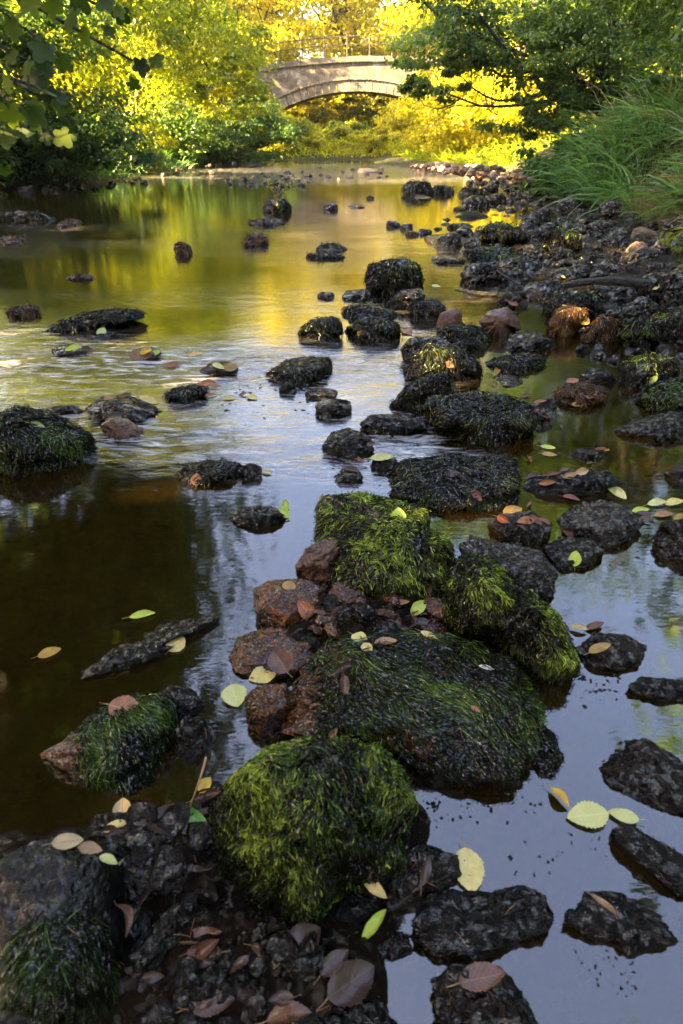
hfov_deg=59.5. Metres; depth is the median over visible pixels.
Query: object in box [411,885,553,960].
rock
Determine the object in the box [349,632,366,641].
leaf
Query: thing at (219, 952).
leaf
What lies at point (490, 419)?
rock
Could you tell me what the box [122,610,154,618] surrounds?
leaf
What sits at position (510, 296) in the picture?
rock
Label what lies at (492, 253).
rock
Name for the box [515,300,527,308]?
stone
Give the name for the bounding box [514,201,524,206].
stone
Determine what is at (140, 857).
stone
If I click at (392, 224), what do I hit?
rock
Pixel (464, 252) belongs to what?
stone
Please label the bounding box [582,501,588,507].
leaf
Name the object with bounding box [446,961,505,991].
leaf
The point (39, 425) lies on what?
leaf
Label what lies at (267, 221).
rock
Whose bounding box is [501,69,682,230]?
reed grass
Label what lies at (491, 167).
cobbles
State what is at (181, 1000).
stone
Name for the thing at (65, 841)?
leaf
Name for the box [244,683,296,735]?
rock
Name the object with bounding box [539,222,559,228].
stone
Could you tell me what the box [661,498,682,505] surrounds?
leaf
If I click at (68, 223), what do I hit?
rock
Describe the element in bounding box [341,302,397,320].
rock
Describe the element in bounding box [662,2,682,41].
tree
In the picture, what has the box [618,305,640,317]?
stone
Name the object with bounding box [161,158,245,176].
shore stones
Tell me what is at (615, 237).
stone
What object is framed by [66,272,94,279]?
rock
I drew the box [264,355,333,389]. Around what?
rock
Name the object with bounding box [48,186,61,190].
stone
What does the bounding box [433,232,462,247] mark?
stone
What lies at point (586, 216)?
stone
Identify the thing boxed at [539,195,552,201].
stone
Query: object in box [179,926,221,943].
leaf
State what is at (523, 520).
leaf
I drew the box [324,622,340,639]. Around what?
stone
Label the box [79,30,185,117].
tree
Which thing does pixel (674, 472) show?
rock
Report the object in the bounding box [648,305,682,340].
rock
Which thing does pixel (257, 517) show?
rock
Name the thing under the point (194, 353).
leaf
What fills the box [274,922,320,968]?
leaf
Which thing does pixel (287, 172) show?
stone
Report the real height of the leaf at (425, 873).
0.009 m
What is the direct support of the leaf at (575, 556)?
on the rock at (561, 550)
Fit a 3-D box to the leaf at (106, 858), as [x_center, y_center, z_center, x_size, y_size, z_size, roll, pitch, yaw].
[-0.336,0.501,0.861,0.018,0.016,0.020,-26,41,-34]
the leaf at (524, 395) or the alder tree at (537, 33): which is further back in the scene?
the alder tree at (537, 33)
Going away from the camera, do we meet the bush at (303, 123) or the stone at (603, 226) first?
the stone at (603, 226)
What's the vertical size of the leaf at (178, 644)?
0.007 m
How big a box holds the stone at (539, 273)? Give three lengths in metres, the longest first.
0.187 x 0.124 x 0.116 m
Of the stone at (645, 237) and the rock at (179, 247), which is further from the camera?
the stone at (645, 237)
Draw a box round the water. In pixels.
[0,160,682,1023]
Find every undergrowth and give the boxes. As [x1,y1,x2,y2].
[3,108,245,180]
[189,112,488,150]
[214,129,455,158]
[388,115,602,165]
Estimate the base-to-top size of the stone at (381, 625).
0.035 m
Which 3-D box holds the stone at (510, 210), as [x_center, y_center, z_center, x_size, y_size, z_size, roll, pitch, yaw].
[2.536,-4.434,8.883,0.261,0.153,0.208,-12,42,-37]
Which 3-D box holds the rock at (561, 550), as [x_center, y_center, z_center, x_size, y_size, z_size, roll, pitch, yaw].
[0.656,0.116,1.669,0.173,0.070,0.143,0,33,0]
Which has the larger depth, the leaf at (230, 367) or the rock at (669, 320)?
the rock at (669, 320)
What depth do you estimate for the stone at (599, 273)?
4.63 m
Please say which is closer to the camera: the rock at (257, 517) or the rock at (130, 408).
the rock at (257, 517)
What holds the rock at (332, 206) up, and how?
on the water
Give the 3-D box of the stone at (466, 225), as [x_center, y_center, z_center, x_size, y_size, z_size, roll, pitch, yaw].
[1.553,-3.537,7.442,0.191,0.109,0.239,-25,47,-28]
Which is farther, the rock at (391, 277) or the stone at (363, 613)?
the rock at (391, 277)
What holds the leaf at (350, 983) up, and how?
on the ground at (134, 1004)
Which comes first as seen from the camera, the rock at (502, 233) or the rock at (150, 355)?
the rock at (150, 355)
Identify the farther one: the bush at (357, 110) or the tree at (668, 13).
the bush at (357, 110)
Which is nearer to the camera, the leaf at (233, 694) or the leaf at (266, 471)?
the leaf at (233, 694)
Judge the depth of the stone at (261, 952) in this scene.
0.81 m
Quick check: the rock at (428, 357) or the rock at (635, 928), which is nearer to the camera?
the rock at (635, 928)
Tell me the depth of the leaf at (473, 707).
1.12 m
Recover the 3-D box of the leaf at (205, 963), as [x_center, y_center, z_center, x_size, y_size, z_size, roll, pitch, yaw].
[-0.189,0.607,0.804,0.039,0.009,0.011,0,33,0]
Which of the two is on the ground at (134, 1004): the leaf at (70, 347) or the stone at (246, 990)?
the stone at (246, 990)
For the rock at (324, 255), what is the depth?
5.56 m
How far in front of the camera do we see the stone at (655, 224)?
7.05 m
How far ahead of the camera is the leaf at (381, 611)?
1.40 m
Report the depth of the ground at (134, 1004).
0.90 m
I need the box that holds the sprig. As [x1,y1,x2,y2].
[264,178,292,199]
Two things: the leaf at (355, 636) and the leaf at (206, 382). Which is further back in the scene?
the leaf at (206, 382)
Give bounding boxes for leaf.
[27,421,44,427]
[31,647,60,658]
[44,833,83,849]
[63,345,81,350]
[75,841,101,853]
[93,825,116,837]
[96,327,106,333]
[99,695,138,715]
[99,829,118,842]
[99,853,117,864]
[102,395,115,399]
[104,819,125,832]
[104,826,141,836]
[112,798,130,812]
[114,900,133,937]
[118,392,131,396]
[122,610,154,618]
[124,967,137,975]
[126,860,150,872]
[133,394,156,403]
[137,347,151,354]
[142,970,163,983]
[145,803,187,836]
[158,361,181,366]
[166,637,185,653]
[176,989,234,1017]
[178,944,212,956]
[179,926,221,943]
[186,788,220,802]
[187,864,193,872]
[187,865,207,871]
[188,351,203,355]
[189,807,205,821]
[189,944,227,961]
[190,473,200,485]
[195,939,218,959]
[197,777,210,797]
[197,957,215,967]
[199,807,208,814]
[199,996,216,1008]
[200,379,216,385]
[206,948,222,960]
[209,384,221,388]
[210,362,223,368]
[221,395,236,398]
[221,678,246,706]
[223,364,236,370]
[230,965,241,972]
[233,955,249,969]
[243,942,263,957]
[246,392,256,399]
[249,666,275,682]
[258,999,310,1023]
[262,469,271,473]
[267,650,293,677]
[269,990,300,1006]
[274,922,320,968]
[278,507,289,517]
[280,581,295,589]
[281,499,288,508]
[297,600,315,620]
[301,609,315,620]
[313,948,348,984]
[314,609,328,614]
[316,958,373,1010]
[328,728,337,737]
[330,606,342,619]
[330,661,352,675]
[340,668,348,694]
[342,465,358,470]
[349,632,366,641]
[361,643,372,650]
[362,909,386,938]
[364,453,393,460]
[364,882,386,897]
[366,441,375,445]
[374,636,395,645]
[377,609,384,614]
[383,599,409,606]
[390,614,403,629]
[391,507,406,517]
[399,624,412,630]
[400,326,412,334]
[409,610,426,616]
[410,617,428,625]
[411,600,426,615]
[412,616,417,625]
[419,630,438,639]
[420,856,431,895]
[443,470,460,476]
[446,361,453,367]
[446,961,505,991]
[456,836,484,890]
[468,487,481,500]
[471,705,480,711]
[494,367,500,375]
[497,515,509,522]
[499,505,521,514]
[506,300,517,305]
[517,516,537,523]
[519,393,531,396]
[521,472,538,478]
[529,515,537,522]
[533,399,546,402]
[534,479,555,484]
[537,444,554,448]
[537,517,549,523]
[540,471,561,475]
[541,452,555,455]
[545,782,568,807]
[560,472,576,478]
[560,494,579,500]
[561,528,574,536]
[566,378,578,382]
[567,800,618,828]
[568,551,581,568]
[568,624,587,629]
[575,467,588,474]
[581,318,589,324]
[581,522,588,528]
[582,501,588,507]
[582,888,618,916]
[584,621,603,630]
[584,643,610,654]
[591,502,600,506]
[595,526,600,532]
[608,487,625,498]
[608,808,645,823]
[632,506,648,511]
[636,510,651,515]
[639,515,653,520]
[643,498,666,505]
[647,373,657,383]
[653,510,673,516]
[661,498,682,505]
[673,513,682,519]
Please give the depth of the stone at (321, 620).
1.37 m
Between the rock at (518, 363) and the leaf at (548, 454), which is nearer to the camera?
the leaf at (548, 454)
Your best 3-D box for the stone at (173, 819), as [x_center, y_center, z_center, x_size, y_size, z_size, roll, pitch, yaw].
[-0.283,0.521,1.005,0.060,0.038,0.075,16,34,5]
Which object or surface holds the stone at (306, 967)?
on the ground at (134, 1004)
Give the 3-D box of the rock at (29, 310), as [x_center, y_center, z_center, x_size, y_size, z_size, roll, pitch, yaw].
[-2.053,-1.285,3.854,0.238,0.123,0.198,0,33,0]
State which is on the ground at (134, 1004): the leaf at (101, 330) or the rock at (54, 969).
the rock at (54, 969)
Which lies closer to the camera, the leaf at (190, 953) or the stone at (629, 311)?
the leaf at (190, 953)
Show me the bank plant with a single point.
(667, 241)
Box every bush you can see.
[0,0,168,193]
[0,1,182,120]
[97,109,178,168]
[138,92,308,164]
[208,83,285,119]
[243,105,322,145]
[262,114,322,138]
[265,135,339,152]
[283,86,356,121]
[286,92,350,138]
[319,118,374,139]
[320,124,391,144]
[337,93,397,130]
[338,132,403,152]
[346,94,426,123]
[360,42,592,147]
[371,114,418,142]
[389,59,596,154]
[410,97,487,139]
[507,105,639,193]
[609,17,682,127]
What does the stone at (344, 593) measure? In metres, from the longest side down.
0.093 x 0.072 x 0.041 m
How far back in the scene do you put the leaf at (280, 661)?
1.29 m
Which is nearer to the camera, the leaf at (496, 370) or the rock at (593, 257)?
the leaf at (496, 370)
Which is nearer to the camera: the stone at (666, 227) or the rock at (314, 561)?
the rock at (314, 561)
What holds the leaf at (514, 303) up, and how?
on the stone at (522, 304)
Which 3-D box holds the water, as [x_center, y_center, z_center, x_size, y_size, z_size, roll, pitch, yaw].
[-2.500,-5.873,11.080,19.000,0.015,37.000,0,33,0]
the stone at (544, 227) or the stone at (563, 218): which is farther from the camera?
the stone at (563, 218)
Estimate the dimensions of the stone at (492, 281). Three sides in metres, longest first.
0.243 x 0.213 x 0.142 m
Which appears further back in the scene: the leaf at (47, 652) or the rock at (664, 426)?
the rock at (664, 426)
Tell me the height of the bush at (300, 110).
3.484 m
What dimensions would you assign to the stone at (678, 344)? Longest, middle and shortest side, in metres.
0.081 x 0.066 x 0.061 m
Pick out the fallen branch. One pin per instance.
(623, 281)
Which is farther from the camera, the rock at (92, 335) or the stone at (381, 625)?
the rock at (92, 335)
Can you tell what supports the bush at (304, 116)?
on the ground at (134, 1004)
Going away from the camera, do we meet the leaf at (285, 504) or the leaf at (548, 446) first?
the leaf at (285, 504)
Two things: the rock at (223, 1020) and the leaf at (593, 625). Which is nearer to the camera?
the rock at (223, 1020)
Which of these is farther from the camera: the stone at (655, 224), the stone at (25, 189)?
the stone at (25, 189)
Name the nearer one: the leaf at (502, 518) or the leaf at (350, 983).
the leaf at (350, 983)
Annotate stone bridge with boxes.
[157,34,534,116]
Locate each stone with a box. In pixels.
[18,185,35,192]
[41,180,55,187]
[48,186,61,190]
[100,835,125,864]
[108,180,115,184]
[116,827,130,837]
[122,919,137,939]
[123,830,160,860]
[123,846,150,867]
[124,800,158,831]
[124,864,153,903]
[124,903,141,921]
[128,932,171,975]
[136,911,152,935]
[143,828,159,835]
[146,906,189,951]
[148,843,187,896]
[157,802,190,837]
[159,835,172,845]
[169,956,200,997]
[171,901,184,910]
[171,993,191,1008]
[177,892,199,911]
[177,1003,200,1023]
[186,821,213,855]
[193,964,228,1001]
[199,882,217,904]
[216,976,236,1007]
[228,968,248,991]
[235,977,259,1005]
[238,176,247,180]
[240,1006,260,1023]
[244,985,268,1019]
[246,951,267,978]
[249,921,270,942]
[258,941,263,956]
[259,921,299,979]
[261,173,269,177]
[269,181,284,187]
[282,175,290,180]
[283,170,291,174]
[289,945,324,984]
[299,931,319,951]
[312,625,323,634]
[314,615,334,626]
[321,593,339,607]
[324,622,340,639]
[329,582,365,604]
[333,605,352,623]
[351,602,375,623]
[355,594,367,603]
[373,618,400,634]
[381,592,399,607]
[384,609,398,621]
[422,597,445,625]
[422,618,449,632]
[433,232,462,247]
[447,223,460,228]
[453,206,466,210]
[455,226,473,236]
[458,223,472,227]
[460,210,487,217]
[460,249,468,254]
[464,241,476,246]
[466,179,473,183]
[470,237,479,242]
[481,183,498,191]
[486,280,499,282]
[487,179,499,185]
[488,287,501,291]
[496,205,505,209]
[497,256,540,271]
[500,269,530,284]
[505,199,514,203]
[505,208,516,211]
[508,190,521,197]
[512,243,521,250]
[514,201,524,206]
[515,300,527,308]
[519,221,534,231]
[521,207,550,221]
[521,280,561,300]
[522,190,541,197]
[522,245,542,260]
[528,228,544,240]
[529,270,546,275]
[532,203,542,206]
[538,226,550,230]
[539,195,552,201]
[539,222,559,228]
[542,259,554,266]
[548,204,567,210]
[553,258,573,268]
[557,216,569,219]
[558,194,581,209]
[562,221,587,234]
[572,259,593,269]
[573,213,592,219]
[576,344,590,352]
[577,264,589,278]
[579,219,593,225]
[581,233,591,240]
[582,242,591,247]
[584,203,599,210]
[587,220,620,233]
[587,269,607,277]
[589,213,602,218]
[590,286,636,305]
[590,351,605,358]
[591,231,602,238]
[591,245,602,251]
[592,343,604,350]
[593,238,606,245]
[593,261,617,273]
[598,203,603,214]
[599,216,626,225]
[599,303,621,317]
[600,200,620,217]
[604,227,630,247]
[606,250,621,256]
[606,354,620,363]
[610,273,624,276]
[617,237,645,250]
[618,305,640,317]
[621,215,639,222]
[622,346,634,353]
[623,220,643,231]
[624,212,643,219]
[625,263,639,273]
[626,241,648,252]
[629,296,659,313]
[630,227,658,237]
[633,234,652,240]
[635,248,659,260]
[635,347,652,354]
[642,220,657,229]
[645,262,665,272]
[646,233,681,255]
[654,342,669,348]
[654,346,672,355]
[658,213,674,228]
[661,216,682,233]
[663,290,682,301]
[665,265,677,270]
[668,263,682,279]
[673,339,682,348]
[676,352,682,358]
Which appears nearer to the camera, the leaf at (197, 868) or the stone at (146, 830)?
the leaf at (197, 868)
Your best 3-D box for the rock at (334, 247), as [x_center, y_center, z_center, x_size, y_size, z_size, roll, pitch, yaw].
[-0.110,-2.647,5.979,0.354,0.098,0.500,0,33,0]
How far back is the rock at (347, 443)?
2.17 m
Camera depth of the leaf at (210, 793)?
1.04 m
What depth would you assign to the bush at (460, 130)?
19.57 m
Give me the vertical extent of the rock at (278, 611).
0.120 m
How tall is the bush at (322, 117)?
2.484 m
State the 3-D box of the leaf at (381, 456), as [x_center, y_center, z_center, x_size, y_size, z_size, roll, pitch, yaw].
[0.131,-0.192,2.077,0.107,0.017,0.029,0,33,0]
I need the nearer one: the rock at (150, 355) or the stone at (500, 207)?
the rock at (150, 355)
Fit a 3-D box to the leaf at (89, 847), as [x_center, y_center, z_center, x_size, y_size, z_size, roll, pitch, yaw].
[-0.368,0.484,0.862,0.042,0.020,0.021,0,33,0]
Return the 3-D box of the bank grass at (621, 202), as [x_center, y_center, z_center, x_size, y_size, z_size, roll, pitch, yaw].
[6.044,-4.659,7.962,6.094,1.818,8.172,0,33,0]
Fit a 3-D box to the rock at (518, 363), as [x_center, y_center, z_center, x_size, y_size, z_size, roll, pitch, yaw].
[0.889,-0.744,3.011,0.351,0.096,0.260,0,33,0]
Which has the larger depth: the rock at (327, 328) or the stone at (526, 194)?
the stone at (526, 194)
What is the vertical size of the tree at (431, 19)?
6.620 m
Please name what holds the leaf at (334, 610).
on the ground at (134, 1004)
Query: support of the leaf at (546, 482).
on the rock at (591, 481)
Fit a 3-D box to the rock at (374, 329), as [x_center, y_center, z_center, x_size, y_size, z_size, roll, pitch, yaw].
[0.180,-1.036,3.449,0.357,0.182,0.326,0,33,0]
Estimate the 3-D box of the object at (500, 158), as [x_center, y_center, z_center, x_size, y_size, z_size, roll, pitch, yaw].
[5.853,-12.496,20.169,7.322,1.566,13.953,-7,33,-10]
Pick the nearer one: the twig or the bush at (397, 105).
the twig
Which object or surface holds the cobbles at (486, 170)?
on the ground at (134, 1004)
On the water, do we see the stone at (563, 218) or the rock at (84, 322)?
the rock at (84, 322)
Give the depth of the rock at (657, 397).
2.52 m
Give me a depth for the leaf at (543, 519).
1.73 m
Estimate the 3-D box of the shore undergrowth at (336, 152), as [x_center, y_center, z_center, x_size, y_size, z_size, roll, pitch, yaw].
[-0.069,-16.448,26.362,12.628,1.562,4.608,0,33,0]
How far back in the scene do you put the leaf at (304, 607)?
1.41 m
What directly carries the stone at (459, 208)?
in the water
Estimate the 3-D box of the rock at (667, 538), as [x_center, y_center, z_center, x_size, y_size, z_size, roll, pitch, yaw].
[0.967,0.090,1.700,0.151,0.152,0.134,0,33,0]
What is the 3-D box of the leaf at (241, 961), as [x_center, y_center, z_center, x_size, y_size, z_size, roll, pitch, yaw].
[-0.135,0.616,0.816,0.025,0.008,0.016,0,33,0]
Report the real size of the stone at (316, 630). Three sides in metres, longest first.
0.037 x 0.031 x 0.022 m
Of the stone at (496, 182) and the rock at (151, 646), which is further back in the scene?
the stone at (496, 182)
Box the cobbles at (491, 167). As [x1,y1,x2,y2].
[415,164,527,184]
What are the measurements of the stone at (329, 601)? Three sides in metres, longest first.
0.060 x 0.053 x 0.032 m
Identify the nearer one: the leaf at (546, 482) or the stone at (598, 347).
the leaf at (546, 482)
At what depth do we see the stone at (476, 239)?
6.33 m
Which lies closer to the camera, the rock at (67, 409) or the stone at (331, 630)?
the stone at (331, 630)
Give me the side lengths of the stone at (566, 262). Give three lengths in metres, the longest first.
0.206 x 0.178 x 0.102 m
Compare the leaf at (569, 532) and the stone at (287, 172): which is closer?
the leaf at (569, 532)
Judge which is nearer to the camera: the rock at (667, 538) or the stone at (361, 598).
the stone at (361, 598)
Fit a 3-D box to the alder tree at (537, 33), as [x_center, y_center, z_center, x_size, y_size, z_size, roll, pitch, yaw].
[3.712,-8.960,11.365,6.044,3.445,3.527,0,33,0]
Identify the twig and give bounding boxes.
[189,757,206,806]
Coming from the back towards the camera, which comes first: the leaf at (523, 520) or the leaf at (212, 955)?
the leaf at (523, 520)
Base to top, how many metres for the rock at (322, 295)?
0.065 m
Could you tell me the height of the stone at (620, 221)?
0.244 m
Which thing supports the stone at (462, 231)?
on the ground at (134, 1004)
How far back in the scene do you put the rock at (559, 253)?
5.21 m
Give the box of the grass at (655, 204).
[583,150,682,232]
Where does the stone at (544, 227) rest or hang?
on the ground at (134, 1004)
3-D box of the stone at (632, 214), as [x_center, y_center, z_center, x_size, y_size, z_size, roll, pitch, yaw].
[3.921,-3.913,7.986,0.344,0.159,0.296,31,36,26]
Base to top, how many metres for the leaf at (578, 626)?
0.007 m
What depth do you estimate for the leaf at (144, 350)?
3.08 m
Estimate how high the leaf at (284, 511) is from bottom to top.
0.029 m
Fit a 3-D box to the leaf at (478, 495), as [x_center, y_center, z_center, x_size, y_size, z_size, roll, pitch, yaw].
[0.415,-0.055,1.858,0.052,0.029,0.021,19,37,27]
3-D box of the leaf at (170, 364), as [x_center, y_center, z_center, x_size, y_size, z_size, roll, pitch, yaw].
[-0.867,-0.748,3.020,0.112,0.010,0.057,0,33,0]
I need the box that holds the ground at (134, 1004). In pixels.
[0,124,679,1023]
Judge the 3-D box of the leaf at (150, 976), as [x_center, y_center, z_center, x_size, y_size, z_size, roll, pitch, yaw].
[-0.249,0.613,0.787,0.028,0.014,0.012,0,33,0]
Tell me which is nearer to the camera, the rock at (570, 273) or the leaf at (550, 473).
the leaf at (550, 473)
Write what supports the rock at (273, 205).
on the water
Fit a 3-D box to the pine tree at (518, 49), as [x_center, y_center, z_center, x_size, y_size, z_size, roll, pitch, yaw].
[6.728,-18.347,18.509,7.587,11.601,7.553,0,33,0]
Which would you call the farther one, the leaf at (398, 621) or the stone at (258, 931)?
the leaf at (398, 621)
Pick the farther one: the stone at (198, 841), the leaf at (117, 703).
the leaf at (117, 703)
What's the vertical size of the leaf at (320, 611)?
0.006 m
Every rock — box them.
[0,209,55,220]
[0,234,26,244]
[0,403,96,474]
[0,831,127,1023]
[3,303,41,317]
[39,691,179,797]
[45,404,81,414]
[46,306,146,334]
[51,345,92,355]
[56,218,80,227]
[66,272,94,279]
[80,616,219,678]
[83,329,113,339]
[85,395,161,421]
[87,812,125,837]
[100,417,142,440]
[131,347,161,359]
[137,1001,177,1023]
[138,965,161,992]
[160,685,202,719]
[162,382,209,403]
[172,718,212,756]
[173,240,192,253]
[173,458,241,488]
[197,1017,234,1023]
[200,361,238,375]
[200,781,223,805]
[206,733,418,924]
[216,931,245,972]
[221,893,234,905]
[228,628,313,676]
[230,505,284,528]
[240,463,261,479]
[241,231,269,246]
[244,162,263,167]
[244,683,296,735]
[248,216,284,225]
[248,910,265,917]
[253,578,328,627]
[261,198,292,212]
[262,995,397,1023]
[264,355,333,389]
[279,382,296,393]
[281,630,547,785]
[295,538,338,580]
[297,315,344,341]
[305,388,337,399]
[306,249,345,258]
[311,489,430,542]
[315,398,351,418]
[316,241,346,252]
[317,292,334,298]
[321,427,374,459]
[323,203,337,209]
[329,518,456,600]
[335,469,363,483]
[335,892,381,924]
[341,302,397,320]
[342,289,370,300]
[345,315,403,343]
[348,204,364,207]
[358,168,378,172]
[359,414,428,436]
[363,256,425,298]
[371,457,397,472]
[377,931,413,961]
[384,844,461,909]
[386,221,400,226]
[386,453,521,513]
[388,288,424,312]
[389,371,454,415]
[400,179,434,194]
[400,223,412,229]
[400,335,451,362]
[403,341,483,382]
[405,231,418,235]
[409,298,445,319]
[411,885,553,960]
[414,194,431,199]
[418,228,431,233]
[423,389,538,446]
[424,234,440,243]
[430,961,537,1023]
[431,254,466,263]
[433,182,454,193]
[436,308,463,329]
[436,322,492,349]
[441,551,581,684]
[457,185,485,195]
[459,535,557,597]
[460,262,503,286]
[462,195,490,207]
[465,243,519,264]
[479,220,531,247]
[479,307,520,335]
[485,352,546,373]
[487,510,552,546]
[488,193,506,202]
[497,291,521,307]
[497,375,522,386]
[501,331,552,351]
[524,469,623,496]
[529,398,556,418]
[529,726,564,778]
[539,225,584,254]
[542,288,605,317]
[542,536,604,570]
[545,267,580,282]
[545,302,588,336]
[546,246,578,261]
[551,381,609,407]
[557,499,644,546]
[564,890,679,958]
[570,448,603,458]
[575,251,619,263]
[577,632,646,670]
[579,367,616,384]
[581,315,620,342]
[599,738,682,813]
[611,823,682,897]
[615,411,682,441]
[616,316,663,349]
[617,252,639,265]
[618,351,682,388]
[628,676,682,701]
[630,271,682,301]
[633,377,682,413]
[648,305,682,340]
[650,520,682,558]
[664,460,682,482]
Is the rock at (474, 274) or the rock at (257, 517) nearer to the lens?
the rock at (257, 517)
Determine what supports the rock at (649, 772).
on the water
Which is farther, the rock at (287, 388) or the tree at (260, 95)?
the tree at (260, 95)
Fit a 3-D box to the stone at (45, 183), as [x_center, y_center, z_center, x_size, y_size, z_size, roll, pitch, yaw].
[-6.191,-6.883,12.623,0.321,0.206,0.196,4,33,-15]
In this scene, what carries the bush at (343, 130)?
on the ground at (134, 1004)
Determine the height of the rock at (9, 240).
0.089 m
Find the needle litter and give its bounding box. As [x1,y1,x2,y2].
[68,552,560,1011]
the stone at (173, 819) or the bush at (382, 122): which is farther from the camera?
the bush at (382, 122)
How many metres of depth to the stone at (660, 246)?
5.71 m
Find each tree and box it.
[0,0,164,176]
[1,0,197,113]
[1,13,191,113]
[62,0,296,124]
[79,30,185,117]
[116,0,290,114]
[183,0,268,79]
[197,2,306,62]
[208,0,320,107]
[237,0,364,96]
[275,0,426,104]
[312,0,439,105]
[347,0,459,105]
[379,0,682,140]
[384,0,568,123]
[412,0,507,54]
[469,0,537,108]
[503,0,682,104]
[535,1,606,117]
[579,7,682,117]
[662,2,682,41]
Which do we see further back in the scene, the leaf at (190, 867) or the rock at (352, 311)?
the rock at (352, 311)
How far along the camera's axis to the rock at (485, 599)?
1.26 m
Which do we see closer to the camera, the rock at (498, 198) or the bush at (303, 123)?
the rock at (498, 198)
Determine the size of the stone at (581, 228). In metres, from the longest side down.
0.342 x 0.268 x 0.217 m
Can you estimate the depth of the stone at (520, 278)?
4.63 m
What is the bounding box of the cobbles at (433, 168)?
[410,161,534,185]
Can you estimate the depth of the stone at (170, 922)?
0.83 m
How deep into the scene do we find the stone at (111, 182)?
13.28 m
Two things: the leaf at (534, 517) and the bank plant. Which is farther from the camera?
the bank plant
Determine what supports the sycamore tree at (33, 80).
on the ground at (134, 1004)
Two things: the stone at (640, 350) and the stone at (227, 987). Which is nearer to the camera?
the stone at (227, 987)
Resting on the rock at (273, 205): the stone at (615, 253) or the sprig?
the sprig
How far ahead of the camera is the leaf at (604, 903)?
0.89 m
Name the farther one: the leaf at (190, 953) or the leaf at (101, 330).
the leaf at (101, 330)
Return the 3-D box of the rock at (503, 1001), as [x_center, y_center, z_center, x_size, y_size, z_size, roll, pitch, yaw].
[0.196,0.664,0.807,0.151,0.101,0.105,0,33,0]
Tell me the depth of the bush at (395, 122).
23.20 m
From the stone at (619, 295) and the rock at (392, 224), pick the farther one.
the rock at (392, 224)
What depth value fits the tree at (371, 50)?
47.75 m
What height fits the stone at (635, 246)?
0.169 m
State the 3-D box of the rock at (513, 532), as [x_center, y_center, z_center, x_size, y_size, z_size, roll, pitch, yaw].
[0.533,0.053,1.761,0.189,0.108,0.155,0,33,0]
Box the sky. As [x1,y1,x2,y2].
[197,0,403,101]
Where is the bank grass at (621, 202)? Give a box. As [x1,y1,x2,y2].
[523,116,682,229]
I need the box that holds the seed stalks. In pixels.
[534,56,682,189]
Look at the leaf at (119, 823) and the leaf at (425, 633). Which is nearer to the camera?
the leaf at (119, 823)
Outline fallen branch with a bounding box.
[455,270,654,296]
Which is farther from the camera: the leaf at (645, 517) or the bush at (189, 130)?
the bush at (189, 130)
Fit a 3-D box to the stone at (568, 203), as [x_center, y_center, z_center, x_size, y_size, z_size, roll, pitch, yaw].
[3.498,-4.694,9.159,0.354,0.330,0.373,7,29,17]
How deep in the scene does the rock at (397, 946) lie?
0.86 m
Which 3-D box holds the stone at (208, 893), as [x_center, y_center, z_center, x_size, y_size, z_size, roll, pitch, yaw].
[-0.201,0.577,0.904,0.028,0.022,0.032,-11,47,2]
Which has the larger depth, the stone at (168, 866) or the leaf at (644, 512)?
the leaf at (644, 512)
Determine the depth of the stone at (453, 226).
7.28 m
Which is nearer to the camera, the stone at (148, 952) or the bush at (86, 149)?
the stone at (148, 952)
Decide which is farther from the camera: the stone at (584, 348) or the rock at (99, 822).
the stone at (584, 348)
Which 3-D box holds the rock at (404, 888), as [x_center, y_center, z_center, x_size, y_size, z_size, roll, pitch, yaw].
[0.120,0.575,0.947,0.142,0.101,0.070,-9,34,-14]
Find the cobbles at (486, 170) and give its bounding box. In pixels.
[411,161,524,185]
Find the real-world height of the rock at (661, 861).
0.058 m
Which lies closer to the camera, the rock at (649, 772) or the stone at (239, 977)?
the stone at (239, 977)
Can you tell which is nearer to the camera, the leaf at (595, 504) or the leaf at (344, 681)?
the leaf at (344, 681)
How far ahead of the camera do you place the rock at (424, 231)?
6.90 m
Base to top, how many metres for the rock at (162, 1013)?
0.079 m
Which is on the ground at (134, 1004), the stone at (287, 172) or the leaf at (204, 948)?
the leaf at (204, 948)
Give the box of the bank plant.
[658,227,682,264]
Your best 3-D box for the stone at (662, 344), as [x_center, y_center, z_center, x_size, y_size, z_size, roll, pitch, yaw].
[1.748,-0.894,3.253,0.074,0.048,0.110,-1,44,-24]
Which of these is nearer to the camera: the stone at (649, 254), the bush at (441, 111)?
the stone at (649, 254)
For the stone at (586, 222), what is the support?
on the ground at (134, 1004)
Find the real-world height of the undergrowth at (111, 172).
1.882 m
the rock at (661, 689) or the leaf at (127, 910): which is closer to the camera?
the leaf at (127, 910)
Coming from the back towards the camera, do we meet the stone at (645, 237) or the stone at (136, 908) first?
the stone at (645, 237)
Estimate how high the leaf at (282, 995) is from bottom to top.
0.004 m
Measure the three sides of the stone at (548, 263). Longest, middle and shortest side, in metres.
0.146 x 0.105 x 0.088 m
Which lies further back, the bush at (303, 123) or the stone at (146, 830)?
the bush at (303, 123)
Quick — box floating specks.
[203,384,672,996]
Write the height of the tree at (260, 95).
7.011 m
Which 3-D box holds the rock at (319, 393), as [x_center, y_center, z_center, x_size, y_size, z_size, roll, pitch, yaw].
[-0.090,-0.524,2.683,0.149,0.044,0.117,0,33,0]
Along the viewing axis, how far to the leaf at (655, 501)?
1.90 m
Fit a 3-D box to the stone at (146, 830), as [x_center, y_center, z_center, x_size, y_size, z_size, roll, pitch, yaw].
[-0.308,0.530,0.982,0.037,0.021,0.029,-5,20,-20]
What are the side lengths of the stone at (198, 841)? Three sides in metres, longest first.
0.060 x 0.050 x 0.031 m
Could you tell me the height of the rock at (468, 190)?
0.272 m
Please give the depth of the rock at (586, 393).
2.60 m

